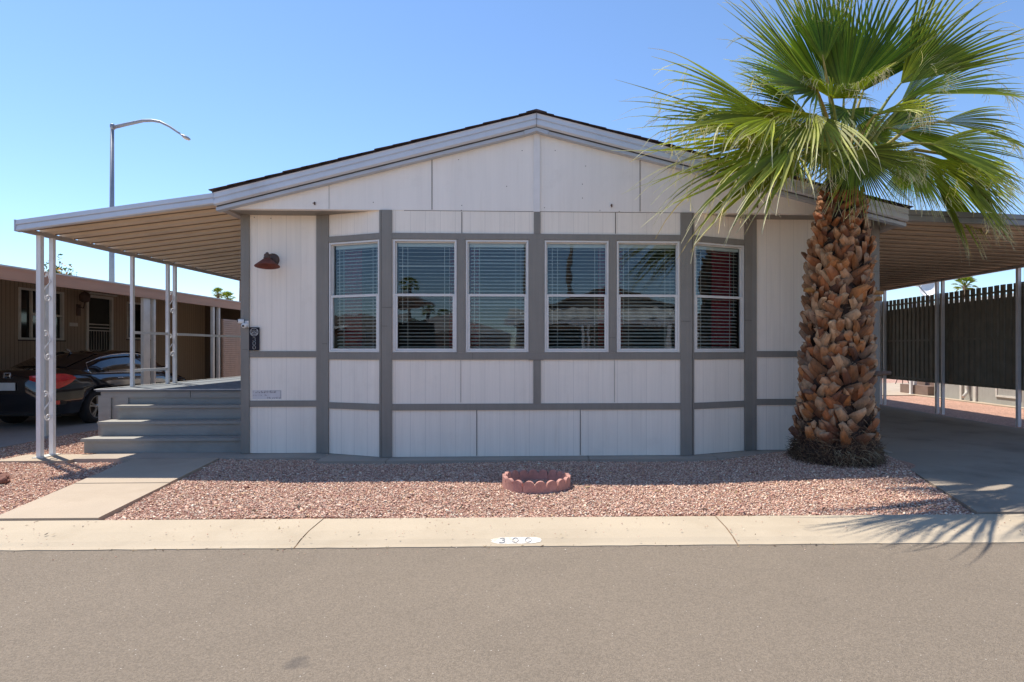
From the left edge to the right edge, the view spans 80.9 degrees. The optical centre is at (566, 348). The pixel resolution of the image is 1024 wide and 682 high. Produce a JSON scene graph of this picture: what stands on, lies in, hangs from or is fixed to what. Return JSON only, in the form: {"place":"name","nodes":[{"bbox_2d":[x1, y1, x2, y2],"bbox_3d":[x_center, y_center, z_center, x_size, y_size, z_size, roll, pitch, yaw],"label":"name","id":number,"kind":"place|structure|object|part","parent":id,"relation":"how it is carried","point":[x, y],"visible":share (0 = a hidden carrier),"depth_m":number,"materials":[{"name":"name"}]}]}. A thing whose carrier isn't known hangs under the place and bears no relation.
{"place":"outdoors","nodes":[
{"label":"outdoors","id":0,"kind":"place"},
{"bbox_2d":[0,414,97,447],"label":"neighbour driveway","id":1,"kind":"structure","parent":0,"point":[12,434],"depth_m":11.21,"materials":[{"name":"concrete"}]},
{"bbox_2d":[0,349,185,422],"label":"sedan car","id":2,"kind":"object","parent":1,"relation":"on","point":[81,375],"visible":0.53,"depth_m":11.96,"materials":[{"name":"black paint"}]},
{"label":"rear window","id":3,"kind":"part","parent":2,"relation":"part of","materials":[{"name":"black glass"}]},
{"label":"side window","id":4,"kind":"part","parent":2,"relation":"part of","materials":[{"name":"grey glass"}]},
{"bbox_2d":[0,264,240,435],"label":"neighbour carport","id":5,"kind":"object","parent":1,"relation":"on","point":[28,275],"visible":0.56,"depth_m":12.87,"materials":[{"name":"brown metal"}]},
{"bbox_2d":[221,319,240,377],"bbox_3d":[-9.354,0.125,17.904,0.060,1.870,3.600,0,0,-2],"label":"louvre screen","id":6,"kind":"object","parent":5,"relation":"attached to","point":[230,356],"visible":0.34,"depth_m":16.48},
{"bbox_2d":[205,306,240,378],"bbox_3d":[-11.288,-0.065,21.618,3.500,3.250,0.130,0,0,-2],"label":"storage shed","id":7,"kind":"structure","parent":1,"relation":"on","point":[230,314],"depth_m":21.52,"materials":[{"name":"beige metal"}]},
{"bbox_2d":[215,333,220,377],"bbox_3d":[-12.286,0.435,21.529,0.800,2.050,0.029,0,0,-2],"label":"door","id":8,"kind":"structure","parent":7,"relation":"in","point":[215,333],"depth_m":21.50,"materials":[{"name":"white metal"}]},
{"bbox_2d":[0,543,1023,681],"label":"road","id":9,"kind":"structure","parent":0,"point":[944,612],"depth_m":3.51,"materials":[{"name":"grey asphalt"}]},
{"bbox_2d":[0,514,1023,550],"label":"kerb","id":10,"kind":"structure","parent":9,"relation":"on","point":[89,535],"depth_m":4.95,"materials":[{"name":"concrete"}]},
{"bbox_2d":[491,537,541,543],"bbox_3d":[-0.407,1.535,4.798,0.416,0.024,0.096,0,0,-2],"label":"kerb number","id":11,"kind":"object","parent":10,"relation":"on","point":[508,540],"visible":0.99,"depth_m":4.79,"materials":[{"name":"white paint"}]},
{"bbox_2d":[294,516,737,547],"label":"kerb joint dirt","id":12,"kind":"structure","parent":9,"relation":"on","point":[715,516],"depth_m":4.94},
{"bbox_2d":[0,378,1023,519],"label":"gravel bed","id":13,"kind":"object","parent":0,"point":[1004,416],"visible":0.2,"depth_m":6.87,"materials":[{"name":"brown gravel"}]},
{"bbox_2d":[0,472,10,483],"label":"rock","id":14,"kind":"object","parent":13,"relation":"on","point":[4,478],"visible":0.93,"depth_m":6.71,"materials":[{"name":"red stone"}]},
{"bbox_2d":[0,454,91,463],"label":"porch slab","id":15,"kind":"structure","parent":13,"relation":"on","point":[64,458],"depth_m":8.05,"materials":[{"name":"concrete"}]},
{"bbox_2d":[14,193,240,457],"bbox_3d":[-6.186,-0.292,14.417,2.684,3.565,13.093,0,0,-2],"label":"porch awning","id":16,"kind":"object","parent":15,"relation":"on","point":[198,233],"visible":0.59,"depth_m":8.61,"materials":[{"name":"paint"}]},
{"bbox_2d":[80,376,240,452],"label":"entry deck","id":17,"kind":"structure","parent":15,"relation":"on","point":[203,415],"depth_m":9.09,"materials":[{"name":"grey paint"}]},
{"bbox_2d":[44,254,74,274],"bbox_3d":[-23.358,-1.446,27.199,2.374,6.017,2.173,0,0,-2],"label":"flowering tree","id":18,"kind":"object","parent":13,"relation":"on","point":[58,268],"visible":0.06,"depth_m":27.68,"materials":[{"name":"green plant"}]},
{"bbox_2d":[0,279,204,380],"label":"neighbour home","id":19,"kind":"object","parent":13,"relation":"on","point":[88,320],"visible":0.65,"depth_m":16.20,"materials":[{"name":"brown wood"}]},
{"bbox_2d":[18,287,65,341],"bbox_3d":[-12.782,-0.815,14.520,0.110,1.250,1.380,0,0,-2],"label":"window","id":20,"kind":"structure","parent":19,"relation":"in","point":[26,296],"depth_m":14.21,"materials":[{"name":"white metal"}]},
{"bbox_2d":[86,292,116,349],"bbox_3d":[-12.804,-0.455,16.411,0.170,2.130,1.020,0,0,-2],"label":"door","id":21,"kind":"structure","parent":19,"relation":"in","point":[100,309],"depth_m":16.45,"materials":[{"name":"brown metal"}]},
{"bbox_2d":[126,301,150,340],"bbox_3d":[-12.908,-0.825,17.993,0.095,1.130,1.130,0,0,-2],"label":"window","id":22,"kind":"structure","parent":19,"relation":"in","point":[137,305],"depth_m":17.95,"materials":[{"name":"white metal"}]},
{"bbox_2d":[0,458,217,520],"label":"walkway","id":23,"kind":"structure","parent":13,"relation":"on","point":[107,493],"depth_m":6.24,"materials":[{"name":"concrete"}]},
{"bbox_2d":[109,119,190,281],"bbox_3d":[-13.978,-3.068,20.010,2.725,9.257,0.240,0,0,0],"label":"street lamp","id":24,"kind":"object","parent":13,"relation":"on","point":[113,127],"visible":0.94,"depth_m":19.95,"materials":[{"name":"silver metal"}]},
{"bbox_2d":[74,449,891,464],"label":"foundation slab","id":25,"kind":"structure","parent":13,"relation":"on","point":[326,458],"depth_m":8.15,"materials":[{"name":"concrete"}]},
{"bbox_2d":[208,109,912,456],"bbox_3d":[-0.265,-0.882,15.706,9.520,4.714,15.314,0,0,-2],"label":"mobile home","id":26,"kind":"object","parent":25,"relation":"on","point":[524,284],"visible":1,"depth_m":8.29,"materials":[{"name":"paint"}]},
{"bbox_2d":[237,319,248,327],"bbox_3d":[-4.550,-0.357,8.375,0.142,0.129,0.103,0,0,-2],"label":"security camera","id":27,"kind":"object","parent":26,"relation":"attached to","point":[243,324],"visible":1,"depth_m":8.36,"materials":[{"name":"white paint"}]},
{"bbox_2d":[249,327,259,349],"bbox_3d":[-4.412,-0.143,8.431,0.137,0.328,0.014,0,0,-2],"label":"house number sign","id":28,"kind":"object","parent":26,"relation":"attached to","point":[254,338],"visible":1,"depth_m":8.43,"materials":[{"name":"black metal"}]},
{"bbox_2d":[252,390,280,398],"bbox_3d":[-4.251,0.645,8.462,0.402,0.126,0.002,0,0,-2],"label":"faded notice","id":29,"kind":"object","parent":26,"relation":"attached to","point":[266,394],"visible":1,"depth_m":8.46,"materials":[{"name":"paper"}]},
{"bbox_2d":[254,252,279,268],"bbox_3d":[-4.139,-1.237,8.277,0.324,0.235,0.378,0,0,-2],"label":"wall lamp","id":30,"kind":"object","parent":26,"relation":"attached to","point":[270,261],"visible":1,"depth_m":8.32,"materials":[{"name":"brown metal"}]},
{"bbox_2d":[329,239,378,351],"bbox_3d":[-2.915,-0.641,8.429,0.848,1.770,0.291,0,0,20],"label":"window","id":31,"kind":"structure","parent":26,"relation":"in","point":[353,288],"depth_m":8.45,"materials":[{"name":"metal"}]},
{"bbox_2d":[393,239,456,351],"bbox_3d":[-1.924,-0.641,8.306,0.904,1.770,0.289,0,0,-2],"label":"window","id":32,"kind":"structure","parent":26,"relation":"in","point":[451,244],"depth_m":8.25,"materials":[{"name":"metal"}]},
{"bbox_2d":[466,240,528,351],"bbox_3d":[-0.972,-0.641,8.342,0.875,1.770,0.289,0,0,-2],"label":"window","id":33,"kind":"structure","parent":26,"relation":"in","point":[473,296],"depth_m":8.31,"materials":[{"name":"metal"}]},
{"bbox_2d":[545,240,608,351],"bbox_3d":[0.151,-0.641,8.385,0.929,1.770,0.289,0,0,-2],"label":"window","id":34,"kind":"structure","parent":26,"relation":"in","point":[602,246],"depth_m":8.34,"materials":[{"name":"metal"}]},
{"bbox_2d":[616,241,678,351],"bbox_3d":[1.107,-0.641,8.422,0.901,1.770,0.289,0,0,-2],"label":"window","id":35,"kind":"structure","parent":26,"relation":"in","point":[620,245],"depth_m":8.38,"materials":[{"name":"metal"}]},
{"bbox_2d":[694,242,743,351],"bbox_3d":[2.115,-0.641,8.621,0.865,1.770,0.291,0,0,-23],"label":"window","id":36,"kind":"structure","parent":26,"relation":"in","point":[720,296],"depth_m":8.67,"materials":[{"name":"metal"}]},
{"bbox_2d":[502,470,518,485],"bbox_3d":[-0.649,1.458,6.722,0.083,0.155,0.369,0,0,20],"label":"edging block","id":37,"kind":"object","parent":13,"relation":"on","point":[513,475],"depth_m":6.80,"materials":[{"name":"concrete"}]},
{"bbox_2d":[523,480,557,494],"bbox_3d":[-0.280,1.460,6.278,0.369,0.152,0.083,0,0,-10],"label":"edging block","id":38,"kind":"object","parent":13,"relation":"on","point":[542,487],"depth_m":6.24,"materials":[{"name":"concrete"}]},
{"bbox_2d":[548,469,568,480],"bbox_3d":[-0.080,1.469,6.819,0.083,0.151,0.369,0,0,-40],"label":"edging block","id":39,"kind":"object","parent":13,"relation":"on","point":[554,474],"depth_m":6.87,"materials":[{"name":"concrete"}]},
{"bbox_2d":[0,0,1023,309],"label":"sky","id":40,"kind":"structure","parent":0,"point":[257,88],"materials":[{"name":"blue"}]},
{"bbox_2d":[880,405,1023,513],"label":"driveway","id":41,"kind":"structure","parent":0,"point":[974,467],"depth_m":8.44,"materials":[{"name":"concrete"}]},
{"bbox_2d":[880,210,1023,426],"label":"carport","id":42,"kind":"object","parent":41,"relation":"on","point":[918,249],"visible":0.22,"depth_m":11.18,"materials":[{"name":"paint"}]},
{"bbox_2d":[882,282,1023,390],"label":"privacy screen","id":43,"kind":"object","parent":42,"relation":"attached to","point":[980,342],"visible":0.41,"depth_m":13.25,"materials":[{"name":"brown metal"}]},
{"bbox_2d":[882,383,1023,408],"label":"neighbour path","id":44,"kind":"structure","parent":0,"point":[892,389],"depth_m":19.65,"materials":[{"name":"concrete"}]},
{"bbox_2d":[908,304,912,393],"bbox_3d":[11.595,-0.010,20.133,0.120,3.060,0.120,0,0,-2],"label":"awning post","id":45,"kind":"object","parent":44,"relation":"on","point":[910,387],"visible":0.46,"depth_m":20.09,"materials":[{"name":"white metal"}]},
{"bbox_2d":[900,381,933,395],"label":"entry steps","id":46,"kind":"structure","parent":44,"relation":"on","point":[923,388],"depth_m":19.82,"materials":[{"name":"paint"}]},
{"bbox_2d":[929,293,1023,406],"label":"grey neighbour home","id":47,"kind":"object","parent":44,"relation":"on","point":[988,395],"visible":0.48,"depth_m":16.97,"materials":[{"name":"paint"}]},
{"bbox_2d":[916,283,934,302],"bbox_3d":[11.399,-1.801,18.970,0.808,0.822,0.476,0,0,-2],"label":"satellite dish","id":48,"kind":"object","parent":47,"relation":"on","point":[926,289],"visible":0.6,"depth_m":19.04,"materials":[{"name":"white metal"}]},
{"label":"ground","id":49,"kind":"structure","parent":0,"visible":0},
{"bbox_2d":[211,287,223,297],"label":"fan palm","id":50,"kind":"object","parent":49,"relation":"on","point":[217,290],"visible":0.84,"depth_m":74.81,"materials":[{"name":"green plant"}]},
{"bbox_2d":[219,290,236,299],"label":"fan palm","id":51,"kind":"object","parent":49,"relation":"on","point":[227,294],"visible":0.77,"depth_m":71.83,"materials":[{"name":"green plant"}]},
{"bbox_2d":[239,281,240,301],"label":"post","id":52,"kind":"object","parent":49,"relation":"on","point":[240,291],"depth_m":69.83,"materials":[{"name":"white metal"}]},
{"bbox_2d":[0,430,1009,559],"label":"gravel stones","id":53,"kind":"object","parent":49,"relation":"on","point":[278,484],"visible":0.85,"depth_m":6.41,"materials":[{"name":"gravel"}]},
{"bbox_2d":[503,476,522,493],"bbox_3d":[-0.593,1.457,6.393,0.083,0.153,0.369,0,0,-40],"label":"edging block","id":54,"kind":"object","parent":53,"relation":"on","point":[511,484],"depth_m":6.32,"materials":[{"name":"concrete"}]},
{"bbox_2d":[518,469,547,480],"bbox_3d":[-0.392,1.477,6.935,0.369,0.155,0.083,0,0,-10],"label":"edging block","id":55,"kind":"object","parent":53,"relation":"on","point":[532,474],"depth_m":6.93,"materials":[{"name":"concrete"}]},
{"bbox_2d":[556,475,569,491],"bbox_3d":[-0.024,1.465,6.491,0.083,0.156,0.369,0,0,20],"label":"edging block","id":56,"kind":"object","parent":53,"relation":"on","point":[563,484],"depth_m":6.40,"materials":[{"name":"concrete"}]},
{"bbox_2d":[613,0,1023,468],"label":"fan palm","id":57,"kind":"object","parent":53,"relation":"on","point":[837,410],"visible":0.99,"depth_m":7.57,"materials":[{"name":"green plant"}]},
{"bbox_2d":[951,276,977,298],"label":"fan palm","id":58,"kind":"object","parent":49,"relation":"on","point":[971,279],"visible":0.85,"depth_m":61.81,"materials":[{"name":"green plant"}]}
]}

